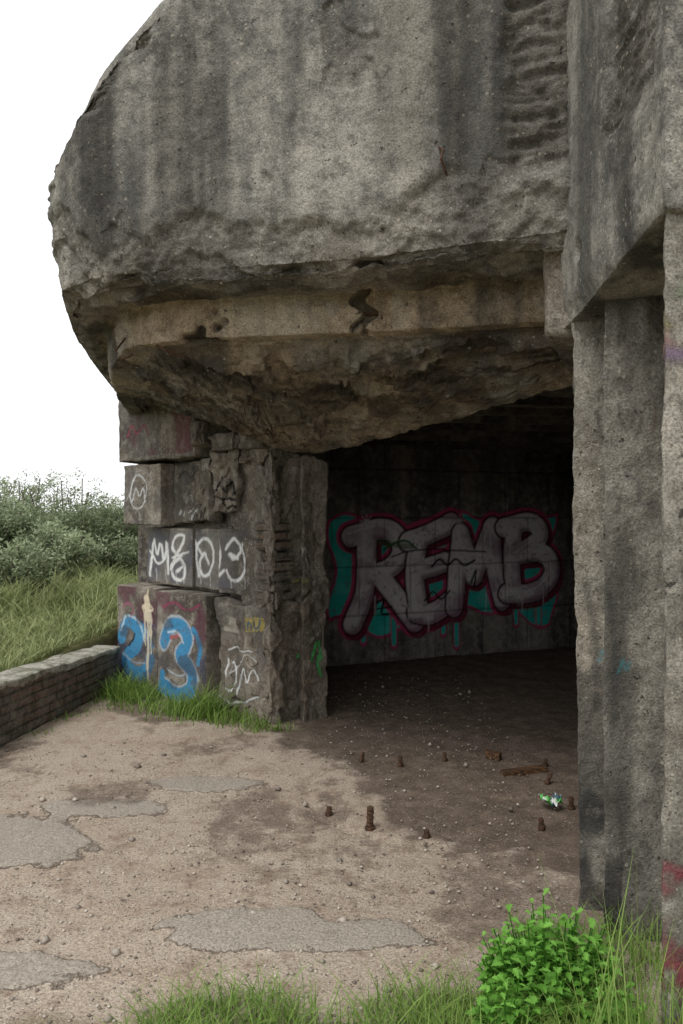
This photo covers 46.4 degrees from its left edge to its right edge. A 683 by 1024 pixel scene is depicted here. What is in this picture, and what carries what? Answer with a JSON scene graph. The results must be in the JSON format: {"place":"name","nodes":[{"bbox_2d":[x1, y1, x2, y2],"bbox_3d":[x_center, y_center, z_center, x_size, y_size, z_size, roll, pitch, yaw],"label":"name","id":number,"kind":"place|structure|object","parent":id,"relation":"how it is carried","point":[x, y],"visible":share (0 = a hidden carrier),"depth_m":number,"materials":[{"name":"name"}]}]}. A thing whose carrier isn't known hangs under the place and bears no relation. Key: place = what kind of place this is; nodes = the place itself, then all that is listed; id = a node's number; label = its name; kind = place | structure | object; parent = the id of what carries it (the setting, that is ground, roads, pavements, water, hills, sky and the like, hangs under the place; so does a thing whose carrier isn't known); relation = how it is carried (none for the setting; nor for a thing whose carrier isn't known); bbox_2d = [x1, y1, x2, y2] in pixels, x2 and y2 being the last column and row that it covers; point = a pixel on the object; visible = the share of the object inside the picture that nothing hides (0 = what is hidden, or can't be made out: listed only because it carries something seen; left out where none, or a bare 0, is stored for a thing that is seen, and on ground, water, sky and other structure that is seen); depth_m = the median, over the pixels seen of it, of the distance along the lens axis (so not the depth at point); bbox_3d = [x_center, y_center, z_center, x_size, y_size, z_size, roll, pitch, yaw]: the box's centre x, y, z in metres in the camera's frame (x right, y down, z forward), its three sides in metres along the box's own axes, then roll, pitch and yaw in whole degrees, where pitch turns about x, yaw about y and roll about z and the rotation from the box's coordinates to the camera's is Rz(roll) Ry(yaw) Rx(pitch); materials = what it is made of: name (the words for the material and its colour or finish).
{"place":"outdoors","nodes":[
{"label":"outdoors","id":0,"kind":"place"},
{"bbox_2d":[0,554,137,671],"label":"meadow grass","id":1,"kind":"structure","parent":0,"point":[86,600],"depth_m":8.33,"materials":[{"name":"green plant"}]},
{"bbox_2d":[0,0,162,512],"label":"sky","id":2,"kind":"structure","parent":0,"point":[58,412],"materials":[{"name":"white"}]},
{"bbox_2d":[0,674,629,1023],"bbox_3d":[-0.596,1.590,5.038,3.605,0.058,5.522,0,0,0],"label":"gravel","id":3,"kind":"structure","parent":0,"point":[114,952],"depth_m":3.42,"materials":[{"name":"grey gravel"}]},
{"bbox_2d":[0,513,662,1023],"bbox_3d":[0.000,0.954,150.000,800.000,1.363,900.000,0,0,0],"label":"ground","id":4,"kind":"structure","parent":0,"point":[528,699],"depth_m":3.88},
{"bbox_2d":[0,532,62,604],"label":"sea buckthorn bush","id":5,"kind":"object","parent":4,"relation":"on","point":[22,562],"visible":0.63,"depth_m":9.33,"materials":[{"name":"green plant"}]},
{"bbox_2d":[0,476,62,553],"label":"sea buckthorn bush","id":6,"kind":"object","parent":4,"relation":"on","point":[9,521],"visible":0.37,"depth_m":11.25,"materials":[{"name":"green plant"}]},
{"bbox_2d":[0,473,72,516],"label":"sea buckthorn bush","id":7,"kind":"object","parent":4,"relation":"on","point":[44,487],"visible":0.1,"depth_m":19.91,"materials":[{"name":"green plant"}]},
{"bbox_2d":[2,514,110,581],"bbox_3d":[-3.957,0.606,10.969,1.496,1.174,1.216,0,0,0],"label":"sea buckthorn bush","id":8,"kind":"object","parent":4,"relation":"on","point":[71,552],"visible":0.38,"depth_m":10.89,"materials":[{"name":"green plant"}]},
{"bbox_2d":[0,645,120,746],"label":"brick wall","id":9,"kind":"structure","parent":4,"relation":"on","point":[37,694],"depth_m":6.12,"materials":[{"name":"brick"}]},
{"bbox_2d":[0,467,121,532],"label":"sea buckthorn bush","id":10,"kind":"object","parent":4,"relation":"on","point":[50,499],"visible":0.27,"depth_m":15.77,"materials":[{"name":"green plant"}]},
{"bbox_2d":[35,493,138,571],"bbox_3d":[-3.908,0.401,12.666,1.994,1.436,1.775,0,0,0],"label":"sea buckthorn bush","id":11,"kind":"object","parent":4,"relation":"on","point":[108,525],"visible":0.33,"depth_m":12.42,"materials":[{"name":"green plant"}]},
{"bbox_2d":[91,530,137,583],"bbox_3d":[-3.043,0.735,11.554,1.169,1.001,1.148,0,0,0],"label":"sea buckthorn bush","id":12,"kind":"object","parent":4,"relation":"on","point":[125,555],"visible":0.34,"depth_m":11.37,"materials":[{"name":"green plant"}]},
{"bbox_2d":[118,502,137,544],"bbox_3d":[-3.106,0.384,13.572,1.711,1.367,1.923,0,0,0],"label":"sea buckthorn bush","id":13,"kind":"object","parent":4,"relation":"on","point":[130,528],"visible":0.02,"depth_m":13.07,"materials":[{"name":"green plant"}]},
{"bbox_2d":[18,664,299,739],"bbox_3d":[-1.300,1.438,6.483,2.000,0.360,1.815,0,0,0],"label":"grass tuft","id":14,"kind":"object","parent":4,"relation":"on","point":[201,707],"visible":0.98,"depth_m":6.27,"materials":[{"name":"green plant"}]},
{"bbox_2d":[324,806,332,816],"bbox_3d":[-0.068,1.593,4.222,0.048,0.063,0.043,0,0,0],"label":"anchor bolt","id":15,"kind":"object","parent":4,"relation":"on","point":[328,812],"visible":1,"depth_m":4.21,"materials":[{"name":"brown metal"}]},
{"bbox_2d":[358,752,364,762],"bbox_3d":[0.128,1.575,5.103,0.044,0.074,0.034,0,0,0],"label":"anchor bolt","id":16,"kind":"object","parent":4,"relation":"on","point":[361,759],"visible":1,"depth_m":5.09,"materials":[{"name":"brown metal"}]},
{"bbox_2d":[47,0,682,1023],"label":"concrete bunker","id":17,"kind":"object","parent":4,"relation":"on","point":[373,310],"visible":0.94,"depth_m":3.73,"materials":[{"name":"concrete"}]},
{"bbox_2d":[365,806,375,830],"bbox_3d":[0.142,1.554,4.022,0.059,0.131,0.055,0,0,0],"label":"anchor bolt","id":18,"kind":"object","parent":4,"relation":"on","point":[369,826],"visible":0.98,"depth_m":4.01,"materials":[{"name":"brown metal"}]},
{"bbox_2d":[397,756,403,766],"bbox_3d":[0.370,1.576,5.021,0.043,0.075,0.041,0,0,0],"label":"anchor bolt","id":19,"kind":"object","parent":4,"relation":"on","point":[400,763],"visible":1,"depth_m":5.01,"materials":[{"name":"brown metal"}]},
{"bbox_2d":[422,829,430,838],"bbox_3d":[0.420,1.596,3.931,0.043,0.055,0.041,0,0,0],"label":"anchor bolt","id":20,"kind":"object","parent":4,"relation":"on","point":[426,834],"visible":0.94,"depth_m":3.92,"materials":[{"name":"brown metal"}]},
{"bbox_2d":[441,752,447,761],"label":"anchor bolt","id":21,"kind":"object","parent":4,"relation":"on","point":[444,758],"visible":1,"depth_m":5.09,"materials":[{"name":"brown metal"}]},
{"bbox_2d":[485,749,501,760],"bbox_3d":[0.989,1.583,5.186,0.062,0.058,0.125,0,0,-45],"label":"charred wood piece","id":22,"kind":"object","parent":4,"relation":"on","point":[494,755],"visible":1,"depth_m":5.16,"materials":[{"name":"brown wood"}]},
{"bbox_2d":[465,967,541,1023],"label":"herb plant","id":23,"kind":"object","parent":4,"relation":"on","point":[512,1003],"visible":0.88,"depth_m":2.39,"materials":[{"name":"green plant"}]},
{"bbox_2d":[500,765,547,776],"bbox_3d":[1.118,1.587,4.879,0.310,0.036,0.067,0,0,-19],"label":"wood plank","id":24,"kind":"object","parent":4,"relation":"on","point":[528,770],"visible":0.98,"depth_m":4.86,"materials":[{"name":"brown wood"}]},
{"bbox_2d":[537,817,545,830],"bbox_3d":[1.018,1.591,4.051,0.041,0.072,0.038,0,0,-40],"label":"anchor bolt","id":25,"kind":"object","parent":4,"relation":"on","point":[541,826],"visible":1,"depth_m":4.04,"materials":[{"name":"brown metal"}]},
{"bbox_2d":[542,758,548,766],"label":"anchor bolt","id":26,"kind":"object","parent":4,"relation":"on","point":[545,763],"visible":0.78,"depth_m":4.99,"materials":[{"name":"brown metal"}]},
{"bbox_2d":[471,888,622,1023],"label":"herb plant","id":27,"kind":"object","parent":4,"relation":"on","point":[545,955],"visible":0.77,"depth_m":2.51,"materials":[{"name":"green plant"}]},
{"bbox_2d":[544,772,552,784],"bbox_3d":[1.218,1.574,4.686,0.058,0.082,0.038,0,0,-10],"label":"anchor bolt","id":28,"kind":"object","parent":4,"relation":"on","point":[547,780],"visible":1,"depth_m":4.68,"materials":[{"name":"brown metal"}]},
{"bbox_2d":[539,792,562,806],"bbox_3d":[1.131,1.548,4.300,0.111,0.062,0.106,0,0,0],"label":"litter wrapper","id":29,"kind":"object","parent":4,"relation":"on","point":[555,800],"visible":1,"depth_m":4.27,"materials":[{"name":"plastic"}]},
{"bbox_2d":[567,796,574,810],"bbox_3d":[1.240,1.578,4.301,0.043,0.085,0.041,0,0,0],"label":"anchor bolt","id":30,"kind":"object","parent":4,"relation":"on","point":[571,806],"visible":1,"depth_m":4.29,"materials":[{"name":"brown metal"}]},
{"bbox_2d":[499,845,682,1023],"bbox_3d":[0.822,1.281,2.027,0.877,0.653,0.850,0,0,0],"label":"tall grass","id":31,"kind":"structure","parent":4,"relation":"on","point":[608,1008],"depth_m":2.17,"materials":[{"name":"green plant"}]},
{"bbox_2d":[580,974,647,1023],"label":"herb plant","id":32,"kind":"object","parent":4,"relation":"on","point":[587,1013],"visible":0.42,"depth_m":2.35,"materials":[{"name":"green plant"}]},
{"bbox_2d":[97,908,680,1023],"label":"foreground grass","id":33,"kind":"structure","parent":0,"point":[459,1009],"depth_m":2.48,"materials":[{"name":"green plant"}]}
]}

